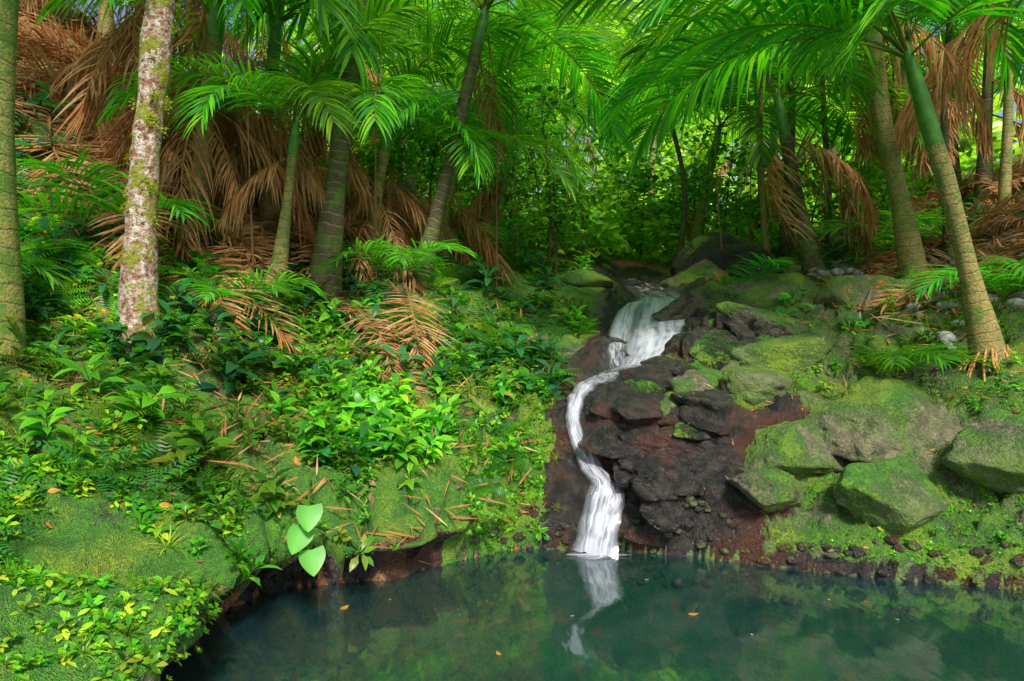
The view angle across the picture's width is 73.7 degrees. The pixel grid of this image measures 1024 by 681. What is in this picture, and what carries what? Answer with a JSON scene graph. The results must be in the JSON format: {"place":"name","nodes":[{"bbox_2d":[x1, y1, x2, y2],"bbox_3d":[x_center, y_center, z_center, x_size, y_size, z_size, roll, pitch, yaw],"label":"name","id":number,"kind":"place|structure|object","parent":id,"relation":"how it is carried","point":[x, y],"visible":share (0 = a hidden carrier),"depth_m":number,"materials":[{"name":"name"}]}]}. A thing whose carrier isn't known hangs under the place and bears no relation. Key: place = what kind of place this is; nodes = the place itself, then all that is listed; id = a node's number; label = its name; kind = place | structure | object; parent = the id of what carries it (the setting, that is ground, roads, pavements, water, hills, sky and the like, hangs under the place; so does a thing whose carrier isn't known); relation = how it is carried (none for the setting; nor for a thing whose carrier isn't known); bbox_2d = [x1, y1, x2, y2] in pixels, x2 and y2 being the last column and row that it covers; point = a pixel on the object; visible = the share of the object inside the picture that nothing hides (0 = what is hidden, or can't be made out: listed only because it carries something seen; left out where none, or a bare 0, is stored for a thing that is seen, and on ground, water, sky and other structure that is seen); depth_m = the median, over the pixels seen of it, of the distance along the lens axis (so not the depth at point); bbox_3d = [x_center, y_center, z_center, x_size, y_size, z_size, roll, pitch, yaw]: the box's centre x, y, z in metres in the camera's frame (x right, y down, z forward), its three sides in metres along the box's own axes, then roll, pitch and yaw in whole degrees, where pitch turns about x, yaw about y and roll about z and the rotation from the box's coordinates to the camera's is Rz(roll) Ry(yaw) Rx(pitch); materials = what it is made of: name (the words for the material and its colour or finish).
{"place":"outdoors","nodes":[
{"label":"outdoors","id":0,"kind":"place"},
{"bbox_2d":[0,0,1023,680],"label":"forest ground","id":1,"kind":"structure","parent":0,"point":[408,614],"depth_m":4.71,"materials":[{"name":"plant"}]},
{"bbox_2d":[0,0,25,363],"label":"palm tree","id":2,"kind":"object","parent":1,"relation":"on","point":[12,302],"visible":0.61,"depth_m":4.57,"materials":[{"name":"green plant"}]},
{"bbox_2d":[19,228,96,290],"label":"palm seedling","id":3,"kind":"object","parent":1,"relation":"on","point":[42,270],"visible":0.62,"depth_m":5.33,"materials":[{"name":"green plant"}]},
{"bbox_2d":[21,0,142,62],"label":"palm tree","id":4,"kind":"object","parent":1,"relation":"on","point":[107,23],"visible":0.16,"depth_m":10.50,"materials":[{"name":"green plant"}]},
{"bbox_2d":[16,147,238,245],"bbox_3d":[-3.936,-1.257,6.542,2.529,0.739,2.254,0,0,0],"label":"palm seedling","id":5,"kind":"object","parent":1,"relation":"on","point":[49,166],"visible":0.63,"depth_m":6.22,"materials":[{"name":"green plant"}]},
{"bbox_2d":[46,0,223,201],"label":"palm tree","id":6,"kind":"object","parent":1,"relation":"on","point":[116,42],"visible":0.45,"depth_m":7.63,"materials":[{"name":"brown plant"}]},
{"bbox_2d":[115,0,179,360],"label":"moss covered tree","id":7,"kind":"object","parent":1,"relation":"on","point":[138,295],"visible":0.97,"depth_m":5.40,"materials":[{"name":"beige plant"}]},
{"bbox_2d":[27,0,409,225],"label":"palm tree","id":8,"kind":"object","parent":1,"relation":"on","point":[356,173],"visible":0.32,"depth_m":8.07,"materials":[{"name":"brown plant"}]},
{"bbox_2d":[170,0,267,107],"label":"palm tree","id":9,"kind":"object","parent":1,"relation":"on","point":[235,45],"visible":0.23,"depth_m":11.04,"materials":[{"name":"green plant"}]},
{"bbox_2d":[71,0,381,262],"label":"palm tree","id":10,"kind":"object","parent":1,"relation":"on","point":[204,162],"visible":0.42,"depth_m":7.43,"materials":[{"name":"brown plant"}]},
{"bbox_2d":[158,262,328,308],"bbox_3d":[-2.645,-0.507,6.492,1.859,0.498,1.592,0,0,0],"label":"palm seedling","id":11,"kind":"object","parent":1,"relation":"on","point":[261,285],"visible":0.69,"depth_m":6.27,"materials":[{"name":"green plant"}]},
{"bbox_2d":[95,0,431,305],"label":"palm tree","id":12,"kind":"object","parent":1,"relation":"on","point":[314,87],"visible":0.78,"depth_m":6.78,"materials":[{"name":"green plant"}]},
{"bbox_2d":[224,1,365,126],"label":"palm tree","id":13,"kind":"object","parent":1,"relation":"on","point":[260,53],"visible":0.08,"depth_m":15.57,"materials":[{"name":"green plant"}]},
{"bbox_2d":[231,0,366,304],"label":"palm tree","id":14,"kind":"object","parent":1,"relation":"on","point":[328,242],"visible":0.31,"depth_m":7.21,"materials":[{"name":"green plant"}]},
{"bbox_2d":[287,479,325,576],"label":"heart leaf vine","id":15,"kind":"object","parent":1,"relation":"on","point":[299,539],"visible":0.96,"depth_m":3.86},
{"bbox_2d":[164,318,462,484],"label":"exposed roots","id":16,"kind":"object","parent":1,"relation":"on","point":[204,458],"visible":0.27,"depth_m":5.16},
{"bbox_2d":[177,0,450,146],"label":"palm tree","id":17,"kind":"object","parent":1,"relation":"on","point":[239,34],"visible":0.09,"depth_m":13.94,"materials":[{"name":"green plant"}]},
{"bbox_2d":[244,1,462,103],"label":"rainforest tree","id":18,"kind":"object","parent":1,"relation":"on","point":[293,34],"visible":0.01,"depth_m":26.59,"materials":[{"name":"green plant"}]},
{"bbox_2d":[245,0,474,99],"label":"rainforest tree","id":19,"kind":"object","parent":1,"relation":"on","point":[380,73],"visible":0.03,"depth_m":21.84,"materials":[{"name":"green plant"}]},
{"bbox_2d":[219,0,538,297],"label":"palm tree","id":20,"kind":"object","parent":1,"relation":"on","point":[386,108],"visible":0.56,"depth_m":8.49,"materials":[{"name":"green plant"}]},
{"bbox_2d":[289,13,490,191],"bbox_3d":[-2.803,-6.160,17.636,5.347,5.682,5.636,0,0,0],"label":"palm tree","id":21,"kind":"object","parent":1,"relation":"on","point":[305,32],"visible":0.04,"depth_m":17.09,"materials":[{"name":"green plant"}]},
{"bbox_2d":[309,234,478,283],"bbox_3d":[-1.345,-0.911,7.867,1.961,0.501,2.030,0,0,0],"label":"palm seedling","id":22,"kind":"object","parent":1,"relation":"on","point":[393,261],"visible":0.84,"depth_m":7.63,"materials":[{"name":"green plant"}]},
{"bbox_2d":[394,489,409,501],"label":"mossy rock","id":23,"kind":"object","parent":1,"relation":"on","point":[399,493],"visible":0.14,"depth_m":4.84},
{"bbox_2d":[288,0,531,201],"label":"palm tree","id":24,"kind":"object","parent":1,"relation":"on","point":[409,182],"visible":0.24,"depth_m":12.82,"materials":[{"name":"green plant"}]},
{"bbox_2d":[432,507,442,514],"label":"mossy rock","id":25,"kind":"object","parent":1,"relation":"on","point":[436,510],"visible":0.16,"depth_m":4.92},
{"bbox_2d":[304,23,609,289],"bbox_3d":[-0.763,-2.068,9.559,4.124,4.169,4.147,0,0,0],"label":"palm tree","id":26,"kind":"object","parent":1,"relation":"on","point":[479,243],"visible":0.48,"depth_m":9.08,"materials":[{"name":"green plant"}]},
{"bbox_2d":[261,0,661,289],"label":"palm tree","id":27,"kind":"object","parent":1,"relation":"on","point":[438,206],"visible":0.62,"depth_m":9.00,"materials":[{"name":"green plant"}]},
{"bbox_2d":[373,60,611,167],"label":"rainforest tree","id":28,"kind":"object","parent":1,"relation":"on","point":[552,109],"depth_m":28.87,"materials":[{"name":"green plant"}]},
{"bbox_2d":[455,320,536,342],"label":"palm seedling","id":29,"kind":"object","parent":1,"relation":"on","point":[517,329],"visible":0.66,"depth_m":7.22,"materials":[{"name":"green plant"}]},
{"bbox_2d":[418,0,576,167],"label":"palm tree","id":30,"kind":"object","parent":1,"relation":"on","point":[516,5],"visible":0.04,"depth_m":19.11,"materials":[{"name":"green plant"}]},
{"bbox_2d":[392,82,606,257],"bbox_3d":[-0.129,-2.471,10.525,3.526,3.138,2.634,0,0,0],"label":"palm tree","id":31,"kind":"object","parent":1,"relation":"on","point":[485,201],"visible":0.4,"depth_m":10.40,"materials":[{"name":"green plant"}]},
{"bbox_2d":[366,7,635,248],"bbox_3d":[-0.162,-3.016,12.553,4.738,4.456,4.635,0,0,0],"label":"palm tree","id":32,"kind":"object","parent":1,"relation":"on","point":[557,114],"visible":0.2,"depth_m":12.04,"materials":[{"name":"green plant"}]},
{"bbox_2d":[443,217,567,262],"bbox_3d":[-0.219,-1.506,10.358,2.174,0.667,2.649,0,0,0],"label":"palm seedling","id":33,"kind":"object","parent":1,"relation":"on","point":[501,235],"visible":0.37,"depth_m":10.09,"materials":[{"name":"green plant"}]},
{"bbox_2d":[387,0,634,204],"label":"palm tree","id":34,"kind":"object","parent":1,"relation":"on","point":[525,5],"visible":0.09,"depth_m":13.92,"materials":[{"name":"green plant"}]},
{"bbox_2d":[0,129,1023,575],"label":"ferns","id":35,"kind":"object","parent":1,"relation":"on","point":[150,453],"visible":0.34,"depth_m":5.38,"materials":[{"name":"green plant"}]},
{"bbox_2d":[0,241,1023,680],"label":"moss tufts","id":36,"kind":"object","parent":1,"relation":"on","point":[470,495],"visible":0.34,"depth_m":5.12,"materials":[{"name":"green plant"}]},
{"bbox_2d":[0,152,1023,670],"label":"grass tufts","id":37,"kind":"object","parent":1,"relation":"on","point":[222,422],"visible":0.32,"depth_m":5.21,"materials":[{"name":"green plant"}]},
{"bbox_2d":[0,80,1023,680],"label":"undergrowth plants","id":38,"kind":"object","parent":1,"relation":"on","point":[358,416],"visible":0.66,"depth_m":5.23,"materials":[{"name":"green plant"}]},
{"bbox_2d":[0,52,1023,581],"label":"fallen leaves","id":39,"kind":"object","parent":1,"relation":"on","point":[296,460],"visible":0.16,"depth_m":5.65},
{"bbox_2d":[2,0,1023,563],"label":"palm litter","id":40,"kind":"object","parent":1,"relation":"on","point":[258,222],"visible":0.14,"depth_m":7.28,"materials":[{"name":"plant"}]},
{"bbox_2d":[15,0,1023,409],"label":"fallen palm fronds","id":41,"kind":"object","parent":1,"relation":"on","point":[37,40],"visible":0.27,"depth_m":7.47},
{"bbox_2d":[467,0,642,192],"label":"rainforest tree","id":42,"kind":"object","parent":1,"relation":"on","point":[616,31],"visible":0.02,"depth_m":31.56,"materials":[{"name":"green plant"}]},
{"bbox_2d":[491,198,635,256],"bbox_3d":[0.713,-1.868,12.068,2.962,0.951,2.525,0,0,33],"label":"palm seedling","id":43,"kind":"object","parent":1,"relation":"on","point":[580,244],"visible":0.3,"depth_m":11.98,"materials":[{"name":"green plant"}]},
{"bbox_2d":[117,0,1023,268],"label":"understory foliage","id":44,"kind":"object","parent":1,"relation":"on","point":[661,219],"visible":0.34,"depth_m":12.35,"materials":[{"name":"green plant"}]},
{"bbox_2d":[503,0,657,193],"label":"palm tree","id":45,"kind":"object","parent":1,"relation":"on","point":[609,72],"visible":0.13,"depth_m":19.25,"materials":[{"name":"green plant"}]},
{"bbox_2d":[246,1,915,287],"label":"hanging lianas","id":46,"kind":"object","parent":1,"relation":"on","point":[496,159],"visible":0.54,"depth_m":8.79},
{"bbox_2d":[560,269,613,286],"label":"mossy rock","id":47,"kind":"object","parent":1,"relation":"on","point":[582,278],"visible":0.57,"depth_m":9.74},
{"bbox_2d":[547,200,659,251],"bbox_3d":[1.500,-2.165,13.515,2.764,1.001,3.209,0,0,0],"label":"palm seedling","id":48,"kind":"object","parent":1,"relation":"on","point":[611,220],"visible":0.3,"depth_m":13.09,"materials":[{"name":"green plant"}]},
{"bbox_2d":[185,17,1023,245],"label":"distant forest","id":49,"kind":"object","parent":1,"relation":"on","point":[996,127],"depth_m":32.69,"materials":[{"name":"green plant"}]},
{"bbox_2d":[346,104,868,274],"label":"sapling stems","id":50,"kind":"object","parent":1,"relation":"on","point":[556,238],"visible":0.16,"depth_m":11.08,"materials":[{"name":"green plant"}]},
{"bbox_2d":[196,495,1023,680],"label":"shore stones","id":51,"kind":"object","parent":1,"relation":"on","point":[312,669],"visible":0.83,"depth_m":4.75,"materials":[{"name":"stone"}]},
{"bbox_2d":[543,0,692,190],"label":"rainforest tree","id":52,"kind":"object","parent":1,"relation":"on","point":[643,29],"depth_m":36.00,"materials":[{"name":"green plant"}]},
{"bbox_2d":[558,32,722,248],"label":"palm tree","id":53,"kind":"object","parent":1,"relation":"on","point":[629,129],"visible":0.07,"depth_m":17.95,"materials":[{"name":"green plant"}]},
{"bbox_2d":[533,33,754,238],"bbox_3d":[5.064,-7.863,30.026,9.923,10.208,9.812,0,0,-42],"label":"rainforest tree","id":54,"kind":"object","parent":1,"relation":"on","point":[672,149],"visible":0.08,"depth_m":29.96,"materials":[{"name":"green plant"}]},
{"bbox_2d":[590,35,743,253],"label":"palm tree","id":55,"kind":"object","parent":1,"relation":"on","point":[682,234],"visible":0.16,"depth_m":12.36,"materials":[{"name":"green plant"}]},
{"bbox_2d":[660,392,678,416],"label":"mossy rock","id":56,"kind":"object","parent":1,"relation":"on","point":[667,402],"visible":0.18,"depth_m":5.73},
{"bbox_2d":[660,332,685,355],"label":"mossy rock","id":57,"kind":"object","parent":1,"relation":"on","point":[673,343],"visible":0.09,"depth_m":7.03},
{"bbox_2d":[577,303,781,547],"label":"cascade rocks","id":58,"kind":"object","parent":1,"relation":"on","point":[633,434],"visible":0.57,"depth_m":5.53,"materials":[{"name":"stone"}]},
{"bbox_2d":[578,0,797,226],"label":"rainforest tree","id":59,"kind":"object","parent":1,"relation":"on","point":[707,225],"depth_m":31.15,"materials":[{"name":"green plant"}]},
{"bbox_2d":[659,259,723,287],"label":"mossy rock","id":60,"kind":"object","parent":1,"relation":"on","point":[686,275],"visible":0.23,"depth_m":10.39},
{"bbox_2d":[669,367,722,391],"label":"mossy rock","id":61,"kind":"object","parent":1,"relation":"on","point":[692,380],"visible":0.16,"depth_m":5.99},
{"bbox_2d":[651,281,755,321],"bbox_3d":[2.591,-0.327,8.696,1.809,0.830,1.057,0,0,0],"label":"mossy rock","id":62,"kind":"object","parent":1,"relation":"on","point":[709,294],"visible":0.48,"depth_m":8.20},
{"bbox_2d":[569,54,882,264],"bbox_3d":[3.752,-3.237,12.731,5.614,4.778,5.264,0,0,0],"label":"palm tree","id":63,"kind":"object","parent":1,"relation":"on","point":[695,231],"visible":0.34,"depth_m":12.15,"materials":[{"name":"green plant"}]},
{"bbox_2d":[670,231,783,279],"bbox_3d":[3.534,-1.000,11.269,1.926,1.588,1.654,0,0,0],"label":"boulder","id":64,"kind":"object","parent":1,"relation":"on","point":[699,249],"visible":0.41,"depth_m":10.67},
{"bbox_2d":[706,0,771,242],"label":"palm tree","id":65,"kind":"object","parent":1,"relation":"on","point":[755,117],"depth_m":13.57,"materials":[{"name":"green plant"}]},
{"bbox_2d":[688,251,818,284],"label":"palm seedling","id":66,"kind":"object","parent":1,"relation":"on","point":[777,261],"visible":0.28,"depth_m":8.98,"materials":[{"name":"green plant"}]},
{"bbox_2d":[722,365,795,405],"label":"mossy rock","id":67,"kind":"object","parent":1,"relation":"on","point":[753,385],"visible":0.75,"depth_m":5.82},
{"bbox_2d":[674,79,843,235],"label":"palm tree","id":68,"kind":"object","parent":1,"relation":"on","point":[724,171],"visible":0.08,"depth_m":19.91,"materials":[{"name":"green plant"}]},
{"bbox_2d":[585,0,946,274],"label":"palm tree","id":69,"kind":"object","parent":1,"relation":"on","point":[810,255],"visible":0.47,"depth_m":9.85,"materials":[{"name":"green plant"}]},
{"bbox_2d":[727,468,804,512],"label":"mossy rock","id":70,"kind":"object","parent":1,"relation":"on","point":[771,490],"visible":0.79,"depth_m":4.96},
{"bbox_2d":[698,0,834,251],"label":"palm tree","id":71,"kind":"object","parent":1,"relation":"on","point":[765,234],"visible":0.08,"depth_m":11.16,"materials":[{"name":"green plant"}]},
{"bbox_2d":[726,272,820,308],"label":"mossy rock","id":72,"kind":"object","parent":1,"relation":"on","point":[767,290],"visible":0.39,"depth_m":8.44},
{"bbox_2d":[709,301,841,337],"bbox_3d":[3.038,-0.019,7.500,1.953,0.819,0.970,0,0,0],"label":"mossy rock","id":73,"kind":"object","parent":1,"relation":"on","point":[765,321],"visible":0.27,"depth_m":7.23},
{"bbox_2d":[689,51,867,242],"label":"palm tree","id":74,"kind":"object","parent":1,"relation":"on","point":[752,137],"visible":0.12,"depth_m":15.83,"materials":[{"name":"green plant"}]},
{"bbox_2d":[720,334,838,372],"bbox_3d":[2.617,0.219,6.629,0.939,0.572,1.581,0,0,33],"label":"mossy rock","id":75,"kind":"object","parent":1,"relation":"on","point":[795,353],"visible":0.66,"depth_m":6.20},
{"bbox_2d":[631,6,931,256],"bbox_3d":[4.634,-3.847,12.041,4.899,5.368,5.819,0,0,31],"label":"palm tree","id":76,"kind":"object","parent":1,"relation":"on","point":[783,237],"visible":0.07,"depth_m":12.12,"materials":[{"name":"green plant"}]},
{"bbox_2d":[681,58,895,194],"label":"rainforest tree","id":77,"kind":"object","parent":1,"relation":"on","point":[801,152],"visible":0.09,"depth_m":24.01,"materials":[{"name":"green plant"}]},
{"bbox_2d":[554,0,1023,381],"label":"palm tree","id":78,"kind":"object","parent":1,"relation":"on","point":[983,332],"visible":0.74,"depth_m":6.25,"materials":[{"name":"green plant"}]},
{"bbox_2d":[742,418,852,479],"bbox_3d":[2.307,0.893,5.581,1.254,0.537,0.768,0,0,-21],"label":"mossy rock","id":79,"kind":"object","parent":1,"relation":"on","point":[798,449],"visible":0.57,"depth_m":5.27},
{"bbox_2d":[768,4,833,251],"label":"palm tree","id":80,"kind":"object","parent":1,"relation":"on","point":[825,142],"visible":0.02,"depth_m":11.56,"materials":[{"name":"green plant"}]},
{"bbox_2d":[628,0,1023,282],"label":"palm tree","id":81,"kind":"object","parent":1,"relation":"on","point":[910,252],"visible":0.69,"depth_m":8.21,"materials":[{"name":"brown plant"}]},
{"bbox_2d":[836,331,861,369],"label":"mossy rock","id":82,"kind":"object","parent":1,"relation":"on","point":[844,337],"visible":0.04,"depth_m":7.06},
{"bbox_2d":[713,89,1002,180],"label":"rainforest tree","id":83,"kind":"object","parent":1,"relation":"on","point":[996,119],"visible":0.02,"depth_m":31.95,"materials":[{"name":"green plant"}]},
{"bbox_2d":[814,275,927,310],"bbox_3d":[4.241,-0.328,8.055,1.349,0.850,0.744,0,0,0],"label":"mossy rock","id":84,"kind":"object","parent":1,"relation":"on","point":[850,288],"visible":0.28,"depth_m":7.73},
{"bbox_2d":[771,12,977,185],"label":"palm tree","id":85,"kind":"object","parent":1,"relation":"on","point":[894,68],"visible":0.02,"depth_m":16.93,"materials":[{"name":"green plant"}]},
{"bbox_2d":[740,20,1012,199],"bbox_3d":[13.169,-8.920,26.904,9.236,9.558,10.487,0,0,0],"label":"rainforest tree","id":86,"kind":"object","parent":1,"relation":"on","point":[833,150],"visible":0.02,"depth_m":26.82,"materials":[{"name":"green plant"}]},
{"bbox_2d":[806,376,962,462],"bbox_3d":[3.124,0.658,5.583,1.541,0.704,0.784,0,0,-23],"label":"mossy rock","id":87,"kind":"object","parent":1,"relation":"on","point":[875,419],"visible":0.74,"depth_m":5.35,"materials":[{"name":"stone"}]},
{"bbox_2d":[832,455,951,535],"bbox_3d":[2.716,1.131,4.892,0.635,0.560,0.774,0,0,44],"label":"mossy rock","id":88,"kind":"object","parent":1,"relation":"on","point":[897,495],"visible":0.98,"depth_m":4.75,"materials":[{"name":"stone"}]},
{"bbox_2d":[858,373,940,400],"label":"mossy rock","id":89,"kind":"object","parent":1,"relation":"on","point":[934,397],"visible":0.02,"depth_m":6.23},
{"bbox_2d":[777,0,1023,92],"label":"palm tree","id":90,"kind":"object","parent":1,"relation":"on","point":[871,14],"visible":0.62,"depth_m":6.28,"materials":[{"name":"green plant"}]},
{"bbox_2d":[812,206,993,258],"bbox_3d":[5.695,-1.488,9.867,2.845,0.898,2.690,0,0,0],"label":"palm seedling","id":91,"kind":"object","parent":1,"relation":"on","point":[921,220],"visible":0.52,"depth_m":9.60,"materials":[{"name":"green plant"}]},
{"bbox_2d":[789,193,1023,349],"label":"loose stones","id":92,"kind":"object","parent":1,"relation":"on","point":[838,270],"visible":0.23,"depth_m":8.57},
{"bbox_2d":[800,1,1023,235],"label":"palm tree","id":93,"kind":"object","parent":1,"relation":"on","point":[950,102],"visible":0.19,"depth_m":11.23,"materials":[{"name":"brown plant"}]},
{"bbox_2d":[829,336,1004,378],"bbox_3d":[3.579,0.184,6.250,1.542,0.454,1.538,0,0,0],"label":"palm seedling","id":94,"kind":"object","parent":1,"relation":"on","point":[895,362],"visible":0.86,"depth_m":6.07,"materials":[{"name":"green plant"}]},
{"bbox_2d":[920,0,954,263],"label":"palm tree","id":95,"kind":"object","parent":1,"relation":"on","point":[947,248],"visible":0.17,"depth_m":9.16,"materials":[{"name":"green plant"}]},
{"bbox_2d":[853,0,1023,196],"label":"palm tree","id":96,"kind":"object","parent":1,"relation":"on","point":[957,167],"visible":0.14,"depth_m":12.91,"materials":[{"name":"brown plant"}]},
{"bbox_2d":[894,2,1017,163],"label":"palm tree","id":97,"kind":"object","parent":1,"relation":"on","point":[906,133],"visible":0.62,"depth_m":7.82,"materials":[{"name":"brown plant"}]},
{"bbox_2d":[896,255,1023,305],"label":"palm seedling","id":98,"kind":"object","parent":1,"relation":"on","point":[990,276],"visible":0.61,"depth_m":6.79,"materials":[{"name":"green plant"}]},
{"bbox_2d":[916,0,1023,203],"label":"palm tree","id":99,"kind":"object","parent":1,"relation":"on","point":[987,95],"visible":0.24,"depth_m":10.90,"materials":[{"name":"brown plant"}]},
{"bbox_2d":[940,407,1023,495],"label":"mossy rock","id":100,"kind":"object","parent":1,"relation":"on","point":[986,448],"visible":0.94,"depth_m":4.80,"materials":[{"name":"stone"}]},
{"bbox_2d":[997,2,1012,208],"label":"palm tree","id":101,"kind":"object","parent":1,"relation":"on","point":[1005,179],"visible":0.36,"depth_m":9.95,"materials":[{"name":"brown plant"}]},
{"bbox_2d":[994,43,1023,110],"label":"palm tree","id":102,"kind":"object","parent":1,"relation":"on","point":[996,88],"visible":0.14,"depth_m":12.90,"materials":[{"name":"green plant"}]},
{"bbox_2d":[64,0,1023,217],"label":"sky","id":103,"kind":"structure","parent":0,"point":[289,22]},
{"label":"pool water","id":104,"kind":"structure","parent":0,"visible":0},
{"bbox_2d":[340,579,898,654],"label":"floating leaves","id":105,"kind":"object","parent":104,"relation":"on","point":[346,606],"visible":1,"depth_m":3.98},
{"bbox_2d":[567,288,685,558],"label":"waterfall","id":106,"kind":"structure","parent":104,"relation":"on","point":[650,341],"depth_m":5.96,"materials":[{"name":"white liquid"}]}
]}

